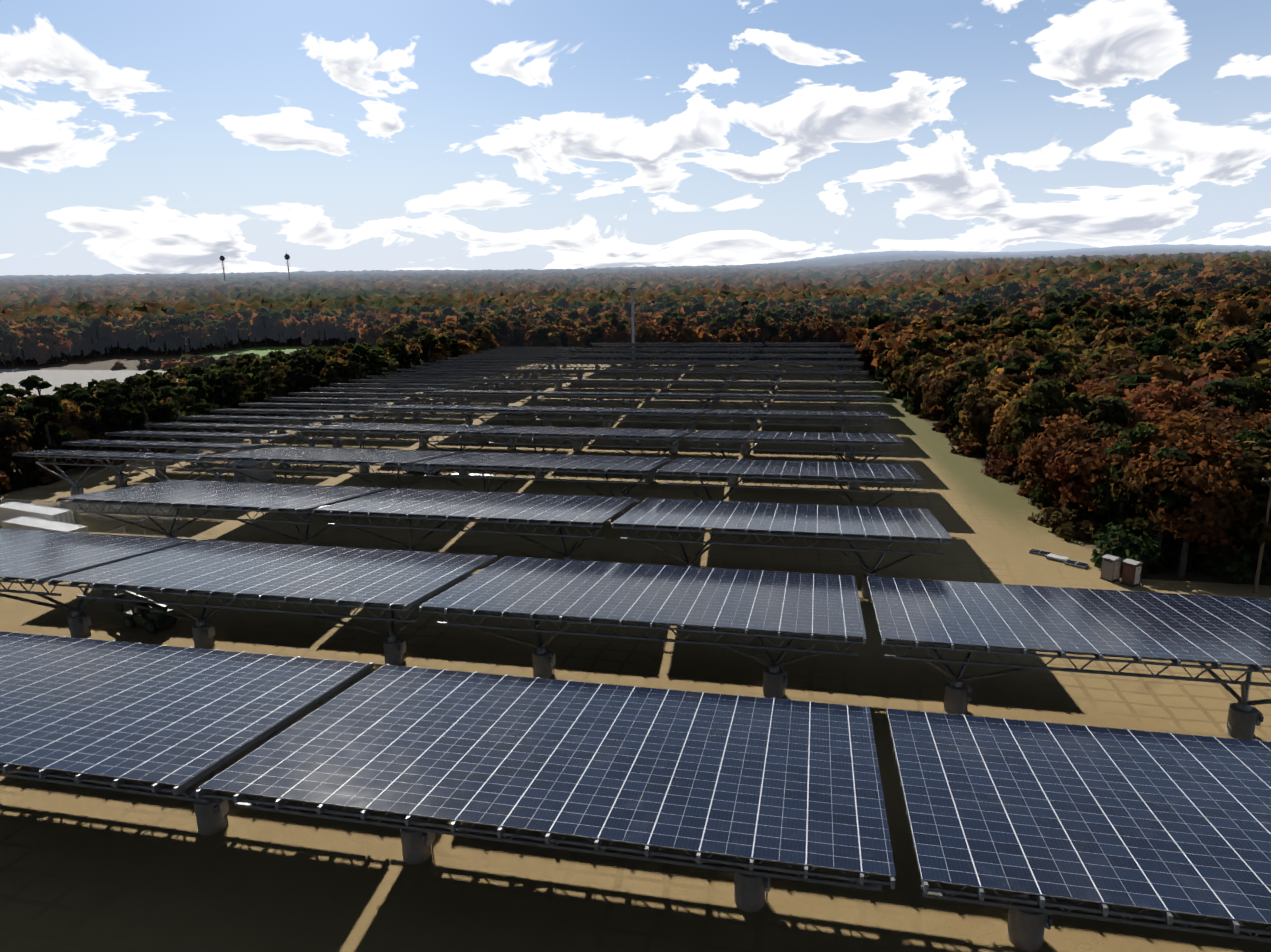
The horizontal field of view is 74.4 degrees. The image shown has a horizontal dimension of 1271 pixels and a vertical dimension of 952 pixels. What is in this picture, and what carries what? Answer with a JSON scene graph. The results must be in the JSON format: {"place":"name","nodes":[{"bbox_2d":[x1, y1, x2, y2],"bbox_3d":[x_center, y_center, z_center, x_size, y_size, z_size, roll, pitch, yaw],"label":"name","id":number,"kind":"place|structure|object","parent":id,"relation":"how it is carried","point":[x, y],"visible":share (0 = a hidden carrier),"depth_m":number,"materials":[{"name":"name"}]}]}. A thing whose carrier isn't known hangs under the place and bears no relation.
{"place":"outdoors","nodes":[
{"label":"outdoors","id":0,"kind":"place"},
{"bbox_2d":[0,338,1270,951],"bbox_3d":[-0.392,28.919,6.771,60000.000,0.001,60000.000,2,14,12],"label":"ground","id":1,"kind":"structure","parent":0,"point":[92,870],"depth_m":61.21,"materials":[{"name":"beige sand"}]},
{"bbox_2d":[0,501,74,526],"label":"equipment container","id":2,"kind":"object","parent":1,"relation":"on","point":[10,510],"visible":0.6,"depth_m":105.33,"materials":[{"name":"white metal"}]},
{"bbox_2d":[1,516,88,532],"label":"equipment container","id":3,"kind":"object","parent":1,"relation":"on","point":[25,523],"visible":0.42,"depth_m":98.73,"materials":[{"name":"white metal"}]},
{"bbox_2d":[1,499,179,535],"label":"chain link fence","id":4,"kind":"object","parent":1,"relation":"on","point":[117,508],"visible":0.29,"depth_m":108.66,"materials":[{"name":"silver metal"}]},
{"bbox_2d":[0,528,196,637],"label":"solar canopy","id":5,"kind":"object","parent":1,"relation":"on","point":[38,557],"visible":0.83,"depth_m":72.82,"materials":[{"name":"blue glass"}]},
{"bbox_2d":[12,450,225,495],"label":"solar panel array","id":6,"kind":"object","parent":1,"relation":"on","point":[76,489],"visible":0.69,"depth_m":117.27,"materials":[{"name":"blue glass"}]},
{"bbox_2d":[107,591,177,633],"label":"telehandler","id":7,"kind":"object","parent":1,"relation":"on","point":[152,622],"visible":0.79,"depth_m":74.33,"materials":[{"name":"black"}]},
{"bbox_2d":[61,439,264,486],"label":"solar panel array","id":8,"kind":"object","parent":1,"relation":"on","point":[121,478],"visible":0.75,"depth_m":124.44,"materials":[{"name":"blue glass"}]},
{"bbox_2d":[169,372,179,405],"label":"utility pole","id":9,"kind":"object","parent":1,"relation":"on","point":[177,383],"visible":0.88,"depth_m":171.96,"materials":[{"name":"brown wood"}]},
{"bbox_2d":[0,631,372,834],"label":"solar canopy","id":10,"kind":"object","parent":1,"relation":"on","point":[181,719],"visible":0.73,"depth_m":45.80,"materials":[{"name":"blue glass"}]},
{"bbox_2d":[105,430,296,475],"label":"solar panel array","id":11,"kind":"object","parent":1,"relation":"on","point":[217,435],"visible":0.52,"depth_m":131.93,"materials":[{"name":"blue glass"}]},
{"bbox_2d":[56,480,387,545],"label":"solar canopy","id":12,"kind":"object","parent":1,"relation":"on","point":[244,497],"visible":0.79,"depth_m":89.47,"materials":[{"name":"blue glass"}]},
{"bbox_2d":[219,253,225,280],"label":"tower","id":13,"kind":"structure","parent":1,"relation":"on","point":[222,258],"depth_m":1747.47,"materials":[{"name":"metal"}]},
{"bbox_2d":[144,422,313,467],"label":"solar panel array","id":14,"kind":"object","parent":1,"relation":"on","point":[260,427],"visible":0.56,"depth_m":139.52,"materials":[{"name":"blue glass"}]},
{"bbox_2d":[227,459,279,482],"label":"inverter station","id":15,"kind":"object","parent":1,"relation":"on","point":[263,475],"visible":0.52,"depth_m":127.10,"materials":[{"name":"white paint"}]},
{"bbox_2d":[179,415,350,452],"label":"solar panel array","id":16,"kind":"object","parent":1,"relation":"on","point":[267,418],"visible":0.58,"depth_m":147.06,"materials":[{"name":"blue glass"}]},
{"bbox_2d":[48,540,496,665],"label":"solar canopy","id":17,"kind":"object","parent":1,"relation":"on","point":[366,578],"visible":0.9,"depth_m":65.52,"materials":[{"name":"blue glass"}]},
{"bbox_2d":[284,251,289,278],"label":"tower","id":18,"kind":"structure","parent":1,"relation":"on","point":[287,257],"depth_m":1794.48,"materials":[{"name":"metal"}]},
{"bbox_2d":[210,409,373,447],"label":"solar panel array","id":19,"kind":"object","parent":1,"relation":"on","point":[307,412],"visible":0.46,"depth_m":154.55,"materials":[{"name":"blue glass"}]},
{"bbox_2d":[238,403,393,440],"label":"solar panel array","id":20,"kind":"object","parent":1,"relation":"on","point":[315,405],"visible":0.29,"depth_m":162.31,"materials":[{"name":"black glass"}]},
{"bbox_2d":[200,446,459,489],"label":"solar canopy","id":21,"kind":"object","parent":1,"relation":"on","point":[345,456],"visible":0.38,"depth_m":108.96,"materials":[{"name":"blue glass"}]},
{"bbox_2d":[264,397,413,431],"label":"solar panel array","id":22,"kind":"object","parent":1,"relation":"on","point":[334,400],"visible":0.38,"depth_m":169.91,"materials":[{"name":"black glass"}]},
{"bbox_2d":[288,392,429,424],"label":"solar panel array","id":23,"kind":"object","parent":1,"relation":"on","point":[380,395],"visible":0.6,"depth_m":177.38,"materials":[{"name":"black glass"}]},
{"bbox_2d":[310,387,446,419],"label":"solar panel array","id":24,"kind":"object","parent":1,"relation":"on","point":[392,390],"visible":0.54,"depth_m":185.03,"materials":[{"name":"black glass"}]},
{"bbox_2d":[330,383,461,414],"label":"solar panel array","id":25,"kind":"object","parent":1,"relation":"on","point":[370,385],"visible":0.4,"depth_m":192.75,"materials":[{"name":"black glass"}]},
{"bbox_2d":[298,422,511,475],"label":"solar canopy","id":26,"kind":"object","parent":1,"relation":"on","point":[398,429],"visible":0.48,"depth_m":128.99,"materials":[{"name":"blue glass"}]},
{"bbox_2d":[349,379,470,404],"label":"solar panel array","id":27,"kind":"object","parent":1,"relation":"on","point":[412,381],"visible":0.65,"depth_m":200.04,"materials":[{"name":"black glass"}]},
{"bbox_2d":[402,462,441,474],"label":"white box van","id":28,"kind":"object","parent":1,"relation":"on","point":[418,469],"visible":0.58,"depth_m":133.00,"materials":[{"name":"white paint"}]},
{"bbox_2d":[366,375,487,404],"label":"solar panel array","id":29,"kind":"object","parent":1,"relation":"on","point":[443,377],"visible":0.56,"depth_m":207.74,"materials":[{"name":"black glass"}]},
{"bbox_2d":[382,372,499,399],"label":"solar panel array","id":30,"kind":"object","parent":1,"relation":"on","point":[430,373],"visible":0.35,"depth_m":215.96,"materials":[{"name":"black glass"}]},
{"bbox_2d":[397,369,505,395],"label":"solar panel array","id":31,"kind":"object","parent":1,"relation":"on","point":[463,370],"visible":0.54,"depth_m":223.14,"materials":[{"name":"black glass"}]},
{"bbox_2d":[369,404,549,448],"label":"solar canopy","id":32,"kind":"object","parent":1,"relation":"on","point":[482,409],"visible":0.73,"depth_m":148.71,"materials":[{"name":"blue glass"}]},
{"bbox_2d":[411,366,520,390],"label":"solar panel array","id":33,"kind":"object","parent":1,"relation":"on","point":[487,367],"visible":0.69,"depth_m":230.25,"materials":[{"name":"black glass"}]},
{"bbox_2d":[449,472,494,476],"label":"ground tarp","id":34,"kind":"object","parent":1,"relation":"on","point":[469,474],"visible":0.79,"depth_m":131.79,"materials":[{"name":"white plastic"}]},
{"bbox_2d":[312,488,638,559],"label":"solar canopy","id":35,"kind":"object","parent":1,"relation":"on","point":[551,509],"visible":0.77,"depth_m":83.23,"materials":[{"name":"blue glass"}]},
{"bbox_2d":[424,363,530,387],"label":"solar panel array","id":36,"kind":"object","parent":1,"relation":"on","point":[494,364],"visible":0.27,"depth_m":237.94,"materials":[{"name":"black glass"}]},
{"bbox_2d":[436,360,535,384],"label":"solar panel array","id":37,"kind":"object","parent":1,"relation":"on","point":[484,361],"visible":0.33,"depth_m":245.81,"materials":[{"name":"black glass"}]},
{"bbox_2d":[447,358,547,378],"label":"solar panel array","id":38,"kind":"object","parent":1,"relation":"on","point":[526,374],"visible":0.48,"depth_m":253.63,"materials":[{"name":"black glass"}]},
{"bbox_2d":[423,390,580,426],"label":"solar canopy","id":39,"kind":"object","parent":1,"relation":"on","point":[475,393],"visible":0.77,"depth_m":168.35,"materials":[{"name":"blue glass"}]},
{"bbox_2d":[458,355,555,377],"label":"solar panel array","id":40,"kind":"object","parent":1,"relation":"on","point":[508,356],"visible":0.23,"depth_m":260.85,"materials":[{"name":"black glass"}]},
{"bbox_2d":[469,353,562,374],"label":"solar panel array","id":41,"kind":"object","parent":1,"relation":"on","point":[518,354],"visible":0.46,"depth_m":268.15,"materials":[{"name":"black glass"}]},
{"bbox_2d":[478,351,570,372],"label":"solar panel array","id":42,"kind":"object","parent":1,"relation":"on","point":[529,352],"visible":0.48,"depth_m":276.50,"materials":[{"name":"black glass"}]},
{"bbox_2d":[487,349,576,368],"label":"solar panel array","id":43,"kind":"object","parent":1,"relation":"on","point":[536,350],"visible":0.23,"depth_m":284.11,"materials":[{"name":"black glass"}]},
{"bbox_2d":[466,379,605,406],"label":"solar canopy","id":44,"kind":"object","parent":1,"relation":"on","point":[548,381],"visible":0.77,"depth_m":188.41,"materials":[{"name":"blue glass"}]},
{"bbox_2d":[496,347,583,366],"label":"solar panel array","id":45,"kind":"object","parent":1,"relation":"on","point":[542,348],"visible":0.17,"depth_m":291.93,"materials":[{"name":"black glass"}]},
{"bbox_2d":[414,452,671,521],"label":"solar canopy","id":46,"kind":"object","parent":1,"relation":"on","point":[558,462],"visible":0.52,"depth_m":102.87,"materials":[{"name":"blue glass"}]},
{"bbox_2d":[195,664,895,911],"bbox_3d":[-3.038,16.474,42.085,29.200,8.710,16.597,2,14,12],"label":"solar canopy","id":47,"kind":"object","parent":1,"relation":"on","point":[754,782],"visible":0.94,"depth_m":38.51,"materials":[{"name":"blue glass"}]},
{"bbox_2d":[500,369,622,399],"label":"solar canopy","id":48,"kind":"object","parent":1,"relation":"on","point":[591,371],"visible":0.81,"depth_m":208.26,"materials":[{"name":"blue glass"}]},
{"bbox_2d":[529,361,642,386],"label":"solar canopy","id":49,"kind":"object","parent":1,"relation":"on","point":[590,362],"visible":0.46,"depth_m":228.09,"materials":[{"name":"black glass"}]},
{"bbox_2d":[481,426,693,481],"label":"solar canopy","id":50,"kind":"object","parent":1,"relation":"on","point":[569,433],"visible":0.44,"depth_m":123.04,"materials":[{"name":"blue glass"}]},
{"bbox_2d":[552,354,655,379],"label":"solar panel array","id":51,"kind":"object","parent":1,"relation":"on","point":[639,356],"visible":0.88,"depth_m":251.19,"materials":[{"name":"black glass"}]},
{"bbox_2d":[530,407,710,453],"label":"solar canopy","id":52,"kind":"object","parent":1,"relation":"on","point":[660,412],"visible":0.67,"depth_m":142.94,"materials":[{"name":"blue glass"}]},
{"bbox_2d":[573,348,668,369],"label":"solar panel array","id":53,"kind":"object","parent":1,"relation":"on","point":[638,350],"visible":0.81,"depth_m":269.99,"materials":[{"name":"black glass"}]},
{"bbox_2d":[627,287,637,360],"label":"mast light","id":54,"kind":"object","parent":1,"relation":"on","point":[632,309],"visible":0.92,"depth_m":302.76,"materials":[{"name":"metal"}]},
{"bbox_2d":[590,343,678,365],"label":"solar panel array","id":55,"kind":"object","parent":1,"relation":"on","point":[636,344],"visible":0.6,"depth_m":290.40,"materials":[{"name":"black glass"}]},
{"bbox_2d":[0,309,1270,494],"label":"forest trees","id":56,"kind":"object","parent":1,"relation":"on","point":[961,390],"visible":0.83,"depth_m":152.46,"materials":[{"name":"green plant"}]},
{"bbox_2d":[0,269,1270,409],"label":"forest trees","id":57,"kind":"object","parent":1,"relation":"on","point":[873,335],"visible":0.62,"depth_m":288.52,"materials":[{"name":"orange plant"}]},
{"bbox_2d":[0,258,1270,367],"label":"forest trees","id":58,"kind":"object","parent":1,"relation":"on","point":[57,335],"visible":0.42,"depth_m":385.18,"materials":[{"name":"orange plant"}]},
{"bbox_2d":[419,556,865,698],"bbox_3d":[1.436,11.654,62.197,29.200,8.710,16.597,2,14,12],"label":"solar canopy","id":59,"kind":"object","parent":1,"relation":"on","point":[790,603],"visible":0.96,"depth_m":59.02,"materials":[{"name":"blue glass"}]},
{"bbox_2d":[566,392,724,431],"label":"solar canopy","id":60,"kind":"object","parent":1,"relation":"on","point":[606,424],"visible":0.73,"depth_m":162.71,"materials":[{"name":"blue glass"}]},
{"bbox_2d":[594,380,732,414],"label":"solar canopy","id":61,"kind":"object","parent":1,"relation":"on","point":[653,382],"visible":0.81,"depth_m":182.81,"materials":[{"name":"blue glass"}]},
{"bbox_2d":[617,370,741,400],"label":"solar canopy","id":62,"kind":"object","parent":1,"relation":"on","point":[729,372],"visible":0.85,"depth_m":201.90,"materials":[{"name":"blue glass"}]},
{"bbox_2d":[636,361,748,389],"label":"solar canopy","id":63,"kind":"object","parent":1,"relation":"on","point":[698,363],"visible":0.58,"depth_m":223.71,"materials":[{"name":"blue glass"}]},
{"bbox_2d":[651,354,754,380],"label":"solar panel array","id":64,"kind":"object","parent":1,"relation":"on","point":[710,356],"visible":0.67,"depth_m":242.02,"materials":[{"name":"blue glass"}]},
{"bbox_2d":[664,348,759,371],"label":"solar panel array","id":65,"kind":"object","parent":1,"relation":"on","point":[719,350],"visible":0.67,"depth_m":263.99,"materials":[{"name":"blue glass"}]},
{"bbox_2d":[675,343,764,365],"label":"solar panel array","id":66,"kind":"object","parent":1,"relation":"on","point":[721,344],"visible":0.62,"depth_m":283.74,"materials":[{"name":"blue glass"}]},
{"bbox_2d":[612,498,952,598],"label":"solar canopy","id":67,"kind":"object","parent":1,"relation":"on","point":[865,521],"visible":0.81,"depth_m":77.03,"materials":[{"name":"blue glass"}]},
{"bbox_2d":[656,458,922,506],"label":"solar canopy","id":68,"kind":"object","parent":1,"relation":"on","point":[835,471],"visible":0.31,"depth_m":96.52,"materials":[{"name":"blue glass"}]},
{"bbox_2d":[685,430,903,488],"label":"solar canopy","id":69,"kind":"object","parent":1,"relation":"on","point":[787,437],"visible":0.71,"depth_m":116.72,"materials":[{"name":"blue glass"}]},
{"bbox_2d":[705,409,890,457],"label":"solar canopy","id":70,"kind":"object","parent":1,"relation":"on","point":[790,414],"visible":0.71,"depth_m":136.84,"materials":[{"name":"blue glass"}]},
{"bbox_2d":[721,393,881,432],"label":"solar canopy","id":71,"kind":"object","parent":1,"relation":"on","point":[809,397],"visible":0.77,"depth_m":157.17,"materials":[{"name":"blue glass"}]},
{"bbox_2d":[732,381,874,410],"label":"solar canopy","id":72,"kind":"object","parent":1,"relation":"on","point":[791,383],"visible":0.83,"depth_m":176.00,"materials":[{"name":"blue glass"}]},
{"bbox_2d":[741,370,867,402],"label":"solar canopy","id":73,"kind":"object","parent":1,"relation":"on","point":[750,372],"visible":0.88,"depth_m":195.25,"materials":[{"name":"blue glass"}]},
{"bbox_2d":[749,361,864,390],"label":"solar canopy","id":74,"kind":"object","parent":1,"relation":"on","point":[856,364],"visible":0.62,"depth_m":217.32,"materials":[{"name":"blue glass"}]},
{"bbox_2d":[755,354,860,381],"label":"solar panel array","id":75,"kind":"object","parent":1,"relation":"on","point":[815,356],"visible":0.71,"depth_m":237.72,"materials":[{"name":"blue glass"}]},
{"bbox_2d":[760,348,857,371],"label":"solar panel array","id":76,"kind":"object","parent":1,"relation":"on","point":[810,350],"visible":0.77,"depth_m":258.11,"materials":[{"name":"blue glass"}]},
{"bbox_2d":[765,343,853,365],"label":"solar panel array","id":77,"kind":"object","parent":1,"relation":"on","point":[803,344],"visible":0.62,"depth_m":278.17,"materials":[{"name":"blue glass"}]},
{"bbox_2d":[1029,549,1051,554],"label":"pallet stack","id":78,"kind":"object","parent":1,"relation":"on","point":[1038,552],"visible":0.81,"depth_m":90.31,"materials":[{"name":"blue glass"}]},
{"bbox_2d":[1046,554,1069,561],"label":"pallet stack","id":79,"kind":"object","parent":1,"relation":"on","point":[1057,557],"visible":0.81,"depth_m":88.23,"materials":[{"name":"white plastic"}]},
{"bbox_2d":[867,576,1270,739],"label":"solar canopy","id":80,"kind":"object","parent":1,"relation":"on","point":[1216,632],"visible":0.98,"depth_m":53.85,"materials":[{"name":"blue glass"}]},
{"bbox_2d":[1064,560,1088,568],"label":"pallet stack","id":81,"kind":"object","parent":1,"relation":"on","point":[1078,564],"visible":1,"depth_m":86.50,"materials":[{"name":"blue glass"}]},
{"bbox_2d":[887,707,1270,950],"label":"solar canopy","id":82,"kind":"object","parent":1,"relation":"on","point":[1031,814],"visible":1,"depth_m":34.71,"materials":[{"name":"blue glass"}]},
{"bbox_2d":[981,376,1270,583],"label":"forest trees","id":83,"kind":"object","parent":1,"relation":"on","point":[1154,480],"visible":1,"depth_m":89.38,"materials":[{"name":"brown plant"}]},
{"bbox_2d":[1253,477,1270,593],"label":"utility pole","id":84,"kind":"object","parent":1,"relation":"on","point":[1256,582],"visible":0.81,"depth_m":77.51,"materials":[{"name":"brown wood"}]},
{"bbox_2d":[0,244,1270,325],"bbox_3d":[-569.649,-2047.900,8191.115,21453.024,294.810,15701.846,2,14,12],"label":"forest and hills","id":85,"kind":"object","parent":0,"point":[883,275],"visible":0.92,"depth_m":827.43,"materials":[{"name":"green plant"}]},
{"bbox_2d":[0,0,1270,275],"label":"sky","id":86,"kind":"structure","parent":0,"point":[137,136],"materials":[{"name":"blue"}]}
]}

